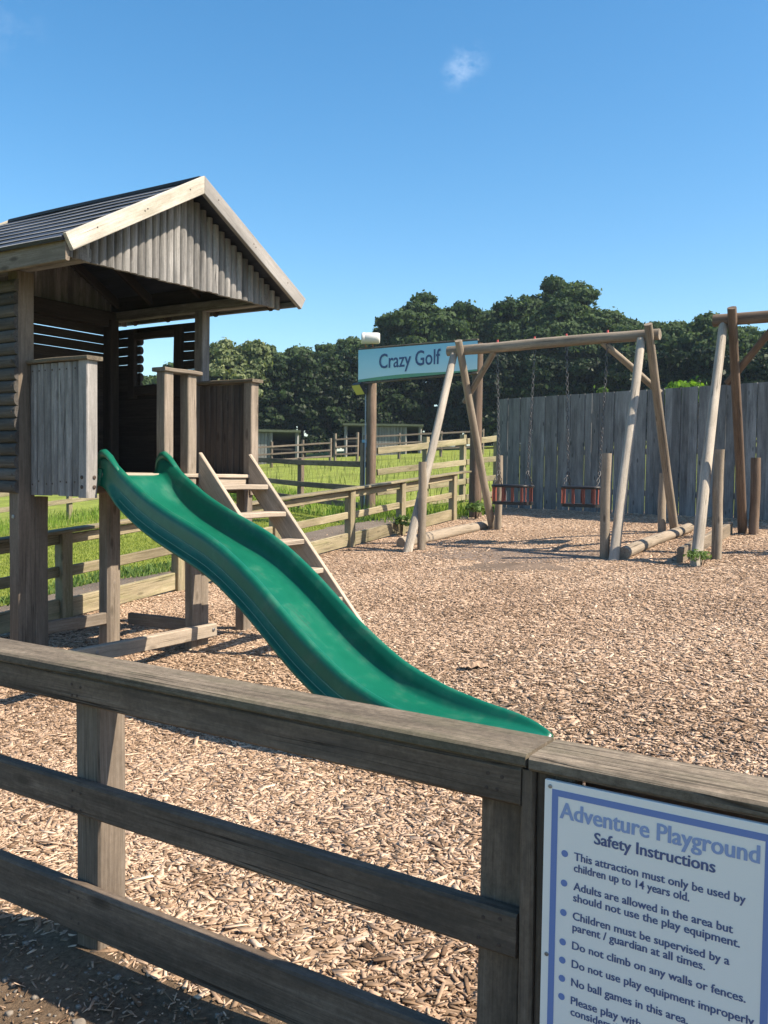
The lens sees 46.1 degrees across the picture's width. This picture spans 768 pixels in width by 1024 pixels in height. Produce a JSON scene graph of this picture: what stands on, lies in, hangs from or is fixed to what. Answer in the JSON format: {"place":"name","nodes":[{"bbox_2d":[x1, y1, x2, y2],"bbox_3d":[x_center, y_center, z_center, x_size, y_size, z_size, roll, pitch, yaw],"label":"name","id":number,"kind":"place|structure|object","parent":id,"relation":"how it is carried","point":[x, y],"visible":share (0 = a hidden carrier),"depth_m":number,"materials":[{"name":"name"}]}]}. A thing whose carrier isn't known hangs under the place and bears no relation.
{"place":"outdoors","nodes":[
{"label":"outdoors","id":0,"kind":"place"},
{"bbox_2d":[0,493,235,535],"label":"rough grass","id":1,"kind":"structure","parent":0,"point":[57,522],"depth_m":19.06,"materials":[{"name":"green plant"}]},
{"bbox_2d":[1,935,240,1023],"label":"gravel","id":2,"kind":"structure","parent":0,"point":[9,1013],"depth_m":2.32,"materials":[{"name":"gravel"}]},
{"bbox_2d":[0,902,286,1023],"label":"pavement","id":3,"kind":"structure","parent":0,"point":[149,999],"depth_m":2.37,"materials":[{"name":"grey asphalt"}]},
{"bbox_2d":[72,1018,85,1023],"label":"stone","id":4,"kind":"object","parent":3,"relation":"on","point":[80,1021],"visible":1,"depth_m":2.21,"materials":[{"name":"beige stone"}]},
{"bbox_2d":[0,925,233,1023],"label":"spilt wood chips","id":5,"kind":"object","parent":3,"relation":"on","point":[138,1003],"visible":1,"depth_m":2.32,"materials":[{"name":"brown wood"}]},
{"bbox_2d":[0,516,462,609],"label":"path wood chips","id":6,"kind":"object","parent":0,"point":[308,539],"visible":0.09,"depth_m":13.28,"materials":[{"name":"brown wood"}]},
{"bbox_2d":[0,514,463,611],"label":"path","id":7,"kind":"structure","parent":0,"point":[316,534],"depth_m":13.63,"materials":[{"name":"grey soil"}]},
{"bbox_2d":[0,437,756,605],"bbox_3d":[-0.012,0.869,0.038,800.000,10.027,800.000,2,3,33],"label":"ground","id":8,"kind":"structure","parent":0,"point":[4,502],"depth_m":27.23,"materials":[{"name":"green plant"}]},
{"bbox_2d":[0,492,98,517],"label":"lawn fence","id":9,"kind":"object","parent":8,"relation":"on","point":[68,501],"visible":0.19,"depth_m":19.84,"materials":[{"name":"brown wood"}]},
{"bbox_2d":[142,362,172,384],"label":"broadleaf tree","id":10,"kind":"object","parent":8,"relation":"on","point":[149,379],"visible":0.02,"depth_m":47.59,"materials":[{"name":"green plant"}]},
{"bbox_2d":[0,516,379,606],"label":"verge grass","id":11,"kind":"structure","parent":8,"relation":"on","point":[135,572],"depth_m":10.61,"materials":[{"name":"green plant"}]},
{"bbox_2d":[209,376,238,380],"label":"conifer tree","id":12,"kind":"object","parent":8,"relation":"on","point":[212,378],"visible":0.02,"depth_m":44.33,"materials":[{"name":"green plant"}]},
{"bbox_2d":[0,471,471,633],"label":"boundary fence","id":13,"kind":"object","parent":8,"relation":"on","point":[65,603],"visible":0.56,"depth_m":8.98,"materials":[{"name":"brown wood"}]},
{"bbox_2d":[193,337,284,406],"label":"broadleaf tree","id":14,"kind":"object","parent":8,"relation":"on","point":[247,359],"visible":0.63,"depth_m":44.53,"materials":[{"name":"green plant"}]},
{"bbox_2d":[258,357,300,443],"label":"conifer tree","id":15,"kind":"object","parent":8,"relation":"on","point":[270,414],"visible":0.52,"depth_m":45.10,"materials":[{"name":"green plant"}]},
{"bbox_2d":[258,429,300,463],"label":"field shed","id":16,"kind":"structure","parent":8,"relation":"on","point":[266,437],"depth_m":40.17,"materials":[{"name":"grey wood"}]},
{"bbox_2d":[263,342,319,377],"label":"broadleaf tree","id":17,"kind":"object","parent":8,"relation":"on","point":[295,350],"visible":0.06,"depth_m":57.14,"materials":[{"name":"green plant"}]},
{"bbox_2d":[258,438,331,467],"bbox_3d":[-3.952,-2.245,36.708,3.900,1.615,0.182,0,3,-23],"label":"pen fence","id":18,"kind":"object","parent":8,"relation":"on","point":[302,451],"visible":0.61,"depth_m":36.90,"materials":[{"name":"brown wood"}]},
{"bbox_2d":[277,352,333,456],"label":"conifer tree","id":19,"kind":"object","parent":8,"relation":"on","point":[305,376],"visible":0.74,"depth_m":45.73,"materials":[{"name":"green plant"}]},
{"bbox_2d":[258,458,363,508],"bbox_3d":[-3.359,-0.777,22.446,0.170,1.590,12.857,-1,3,-28],"label":"meadow fence","id":20,"kind":"object","parent":8,"relation":"on","point":[300,483],"visible":0.28,"depth_m":19.10,"materials":[{"name":"brown wood"}]},
{"bbox_2d":[310,342,338,451],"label":"broadleaf tree","id":21,"kind":"object","parent":8,"relation":"on","point":[322,352],"visible":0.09,"depth_m":58.35,"materials":[{"name":"green plant"}]},
{"bbox_2d":[304,353,357,454],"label":"conifer tree","id":22,"kind":"object","parent":8,"relation":"on","point":[335,384],"visible":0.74,"depth_m":46.37,"materials":[{"name":"green plant"}]},
{"bbox_2d":[333,432,358,460],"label":"pen gate","id":23,"kind":"structure","parent":8,"relation":"on","point":[335,447],"depth_m":37.88,"materials":[{"name":"brown wood"}]},
{"bbox_2d":[328,336,369,416],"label":"broadleaf tree","id":24,"kind":"object","parent":8,"relation":"on","point":[349,347],"visible":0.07,"depth_m":56.45,"materials":[{"name":"green plant"}]},
{"bbox_2d":[230,485,468,522],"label":"meadow grass","id":25,"kind":"structure","parent":8,"relation":"on","point":[308,506],"depth_m":18.63,"materials":[{"name":"green plant"}]},
{"bbox_2d":[332,354,393,448],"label":"conifer tree","id":26,"kind":"object","parent":8,"relation":"on","point":[383,416],"visible":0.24,"depth_m":47.54,"materials":[{"name":"green plant"}]},
{"bbox_2d":[343,423,423,456],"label":"field shed","id":27,"kind":"structure","parent":8,"relation":"on","point":[385,429],"depth_m":43.84,"materials":[{"name":"grey wood"}]},
{"bbox_2d":[376,377,425,432],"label":"conifer tree","id":28,"kind":"object","parent":8,"relation":"on","point":[397,402],"visible":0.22,"depth_m":48.80,"materials":[{"name":"green plant"}]},
{"bbox_2d":[325,496,494,518],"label":"fence foot grass","id":29,"kind":"structure","parent":8,"relation":"on","point":[435,508],"depth_m":16.30,"materials":[{"name":"green plant"}]},
{"bbox_2d":[358,339,482,517],"bbox_3d":[0.606,-1.342,16.032,2.653,3.284,0.233,3,3,38],"label":"banner sign","id":30,"kind":"object","parent":8,"relation":"on","point":[395,362],"visible":0.74,"depth_m":16.06,"materials":[{"name":"blue wood"}]},
{"bbox_2d":[351,382,367,394],"bbox_3d":[-0.422,-2.273,16.676,0.255,0.220,0.303,-1,3,-33],"label":"floodlight","id":31,"kind":"object","parent":30,"relation":"attached to","point":[359,388],"visible":1,"depth_m":16.59,"materials":[{"name":"yellow metal"}]},
{"bbox_2d":[361,332,379,347],"bbox_3d":[-0.244,-3.132,16.520,0.335,0.298,0.231,1,3,3],"label":"floodlight","id":32,"kind":"object","parent":30,"relation":"on","point":[369,338],"visible":1,"depth_m":16.42,"materials":[{"name":"white plastic"}]},
{"bbox_2d":[363,429,483,458],"bbox_3d":[1.701,-2.746,38.563,5.188,1.687,0.212,1,3,-3],"label":"pen fence","id":33,"kind":"object","parent":8,"relation":"on","point":[399,435],"visible":0.52,"depth_m":38.49,"materials":[{"name":"brown wood"}]},
{"bbox_2d":[401,374,448,437],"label":"conifer tree","id":34,"kind":"object","parent":8,"relation":"on","point":[424,392],"visible":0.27,"depth_m":49.25,"materials":[{"name":"green plant"}]},
{"bbox_2d":[370,289,489,405],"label":"broadleaf tree","id":35,"kind":"object","parent":8,"relation":"on","point":[420,318],"visible":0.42,"depth_m":51.93,"materials":[{"name":"green plant"}]},
{"bbox_2d":[376,433,496,506],"bbox_3d":[1.171,-0.758,18.326,0.165,1.866,4.080,3,3,41],"label":"field fence","id":36,"kind":"object","parent":8,"relation":"on","point":[463,441],"visible":0.55,"depth_m":18.25,"materials":[{"name":"brown wood"}]},
{"bbox_2d":[422,372,471,448],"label":"conifer tree","id":37,"kind":"object","parent":8,"relation":"on","point":[455,420],"visible":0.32,"depth_m":47.97,"materials":[{"name":"green plant"}]},
{"bbox_2d":[464,500,484,518],"bbox_3d":[1.483,-0.019,14.871,0.342,0.369,0.564,0,3,-10],"label":"weed clump","id":38,"kind":"object","parent":8,"relation":"on","point":[476,506],"visible":0.95,"depth_m":14.76,"materials":[{"name":"green plant"}]},
{"bbox_2d":[476,309,511,444],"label":"broadleaf tree","id":39,"kind":"object","parent":8,"relation":"on","point":[488,322],"visible":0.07,"depth_m":53.99,"materials":[{"name":"green plant"}]},
{"bbox_2d":[463,352,532,445],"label":"conifer tree","id":40,"kind":"object","parent":8,"relation":"on","point":[508,375],"visible":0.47,"depth_m":46.35,"materials":[{"name":"green plant"}]},
{"bbox_2d":[508,354,563,429],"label":"conifer tree","id":41,"kind":"object","parent":8,"relation":"on","point":[544,374],"visible":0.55,"depth_m":45.54,"materials":[{"name":"green plant"}]},
{"bbox_2d":[486,274,617,442],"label":"broadleaf tree","id":42,"kind":"object","parent":8,"relation":"on","point":[555,310],"visible":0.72,"depth_m":51.89,"materials":[{"name":"green plant"}]},
{"bbox_2d":[550,357,601,441],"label":"conifer tree","id":43,"kind":"object","parent":8,"relation":"on","point":[583,373],"visible":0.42,"depth_m":44.92,"materials":[{"name":"green plant"}]},
{"bbox_2d":[593,385,608,392],"bbox_3d":[4.085,-1.252,16.785,0.394,2.221,0.296,2,3,33],"label":"leafy bush","id":44,"kind":"object","parent":8,"relation":"on","point":[599,390],"visible":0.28,"depth_m":16.69,"materials":[{"name":"green plant"}]},
{"bbox_2d":[564,306,645,361],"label":"broadleaf tree","id":45,"kind":"object","parent":8,"relation":"on","point":[609,320],"visible":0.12,"depth_m":51.32,"materials":[{"name":"green plant"}]},
{"bbox_2d":[584,349,647,438],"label":"conifer tree","id":46,"kind":"object","parent":8,"relation":"on","point":[618,375],"visible":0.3,"depth_m":43.41,"materials":[{"name":"green plant"}]},
{"bbox_2d":[496,382,767,519],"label":"board fence","id":47,"kind":"object","parent":8,"relation":"on","point":[685,422],"visible":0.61,"depth_m":14.31,"materials":[{"name":"grey wood"}]},
{"bbox_2d":[601,320,675,439],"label":"broadleaf tree","id":48,"kind":"object","parent":8,"relation":"on","point":[628,347],"visible":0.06,"depth_m":48.91,"materials":[{"name":"green plant"}]},
{"bbox_2d":[641,348,697,437],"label":"conifer tree","id":49,"kind":"object","parent":8,"relation":"on","point":[672,366],"visible":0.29,"depth_m":41.68,"materials":[{"name":"green plant"}]},
{"bbox_2d":[664,376,706,446],"bbox_3d":[5.509,-1.344,16.537,1.191,2.285,1.277,2,3,33],"label":"leafy bush","id":50,"kind":"object","parent":8,"relation":"on","point":[682,384],"visible":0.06,"depth_m":16.30,"materials":[{"name":"green plant"}]},
{"bbox_2d":[637,310,744,438],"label":"broadleaf tree","id":51,"kind":"object","parent":8,"relation":"on","point":[700,330],"visible":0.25,"depth_m":47.35,"materials":[{"name":"green plant"}]},
{"bbox_2d":[684,347,742,437],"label":"conifer tree","id":52,"kind":"object","parent":8,"relation":"on","point":[701,360],"visible":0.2,"depth_m":40.39,"materials":[{"name":"green plant"}]},
{"bbox_2d":[725,324,767,357],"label":"broadleaf tree","id":53,"kind":"object","parent":8,"relation":"on","point":[749,337],"visible":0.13,"depth_m":45.92,"materials":[{"name":"green plant"}]},
{"bbox_2d":[740,348,767,436],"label":"conifer tree","id":54,"kind":"object","parent":8,"relation":"on","point":[755,370],"visible":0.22,"depth_m":38.49,"materials":[{"name":"green plant"}]},
{"bbox_2d":[0,506,767,1023],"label":"playground surface","id":55,"kind":"object","parent":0,"point":[314,952],"visible":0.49,"depth_m":5.25,"materials":[{"name":"beige wood"}]},
{"bbox_2d":[0,176,365,657],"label":"playhouse","id":56,"kind":"object","parent":55,"relation":"on","point":[184,249],"visible":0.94,"depth_m":6.34,"materials":[{"name":"brown wood"}]},
{"bbox_2d":[97,449,553,736],"bbox_3d":[-0.517,0.364,4.936,3.208,1.420,0.606,3,3,41],"label":"slide","id":57,"kind":"object","parent":56,"relation":"attached to","point":[318,635],"visible":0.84,"depth_m":4.93,"materials":[{"name":"green plastic"}]},
{"bbox_2d":[0,507,767,1023],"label":"wood chips","id":58,"kind":"object","parent":55,"relation":"on","point":[284,767],"visible":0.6,"depth_m":4.49,"materials":[{"name":"beige wood"}]},
{"bbox_2d":[0,638,767,1023],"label":"rail fence","id":59,"kind":"object","parent":55,"relation":"on","point":[502,772],"visible":0.91,"depth_m":2.08,"materials":[{"name":"brown wood"}]},
{"bbox_2d":[540,778,767,1023],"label":"safety sign","id":60,"kind":"object","parent":59,"relation":"attached to","point":[654,912],"visible":1,"depth_m":1.62,"materials":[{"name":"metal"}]},
{"bbox_2d":[393,515,410,535],"bbox_3d":[0.250,0.210,12.973,0.283,0.354,0.246,2,3,33],"label":"weed clump","id":61,"kind":"object","parent":55,"relation":"on","point":[400,518],"visible":0.91,"depth_m":12.93,"materials":[{"name":"green plant"}]},
{"bbox_2d":[459,661,489,667],"bbox_3d":[0.548,0.921,5.466,0.178,0.040,0.083,0,3,-7],"label":"bark piece","id":62,"kind":"object","parent":55,"relation":"on","point":[471,664],"visible":1,"depth_m":5.45,"materials":[{"name":"brown wood"}]},
{"bbox_2d":[448,563,569,570],"bbox_3d":[1.307,0.585,9.314,1.484,0.119,0.667,2,3,33],"label":"bare patch","id":63,"kind":"object","parent":55,"relation":"on","point":[509,566],"visible":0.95,"depth_m":9.30,"materials":[{"name":"beige wood"}]},
{"bbox_2d":[491,698,553,719],"bbox_3d":[0.682,1.047,4.688,0.448,0.076,0.386,2,3,33],"label":"bare patch","id":64,"kind":"object","parent":55,"relation":"on","point":[516,708],"visible":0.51,"depth_m":4.72,"materials":[{"name":"brown wood"}]},
{"bbox_2d":[418,548,630,563],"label":"wood chips","id":65,"kind":"object","parent":55,"relation":"on","point":[500,553],"visible":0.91,"depth_m":10.15,"materials":[{"name":"brown wood"}]},
{"bbox_2d":[396,322,693,559],"bbox_3d":[1.948,-0.783,11.277,3.227,2.927,2.877,2,3,33],"label":"swing frame","id":66,"kind":"object","parent":55,"relation":"on","point":[613,549],"visible":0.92,"depth_m":11.11,"materials":[{"name":"brown wood"}]},
{"bbox_2d":[491,349,535,504],"bbox_3d":[1.658,-1.076,11.505,0.544,1.962,0.348,2,3,33],"label":"cradle swing","id":67,"kind":"object","parent":66,"relation":"hanging from","point":[503,495],"visible":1,"depth_m":11.45,"materials":[{"name":"red rubber"}]},
{"bbox_2d":[561,343,608,507],"bbox_3d":[2.447,-1.048,10.998,0.544,1.974,0.348,2,3,33],"label":"cradle swing","id":68,"kind":"object","parent":66,"relation":"hanging from","point":[592,504],"visible":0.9,"depth_m":10.93,"materials":[{"name":"red rubber"}]},
{"bbox_2d":[682,547,711,565],"bbox_3d":[3.063,0.451,8.769,0.262,0.232,0.359,2,3,33],"label":"fern clump","id":69,"kind":"object","parent":55,"relation":"on","point":[693,554],"visible":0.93,"depth_m":8.69,"materials":[{"name":"green plant"}]},
{"bbox_2d":[677,306,767,565],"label":"swing frame","id":70,"kind":"object","parent":55,"relation":"on","point":[731,320],"visible":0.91,"depth_m":9.68,"materials":[{"name":"brown wood"}]},
{"bbox_2d":[0,0,767,450],"label":"sky","id":71,"kind":"structure","parent":0,"point":[381,153],"materials":[{"name":"blue"}]},
{"bbox_2d":[259,448,613,507],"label":"seed grass","id":72,"kind":"structure","parent":0,"point":[337,474],"depth_m":29.07,"materials":[{"name":"green plant"}]}
]}

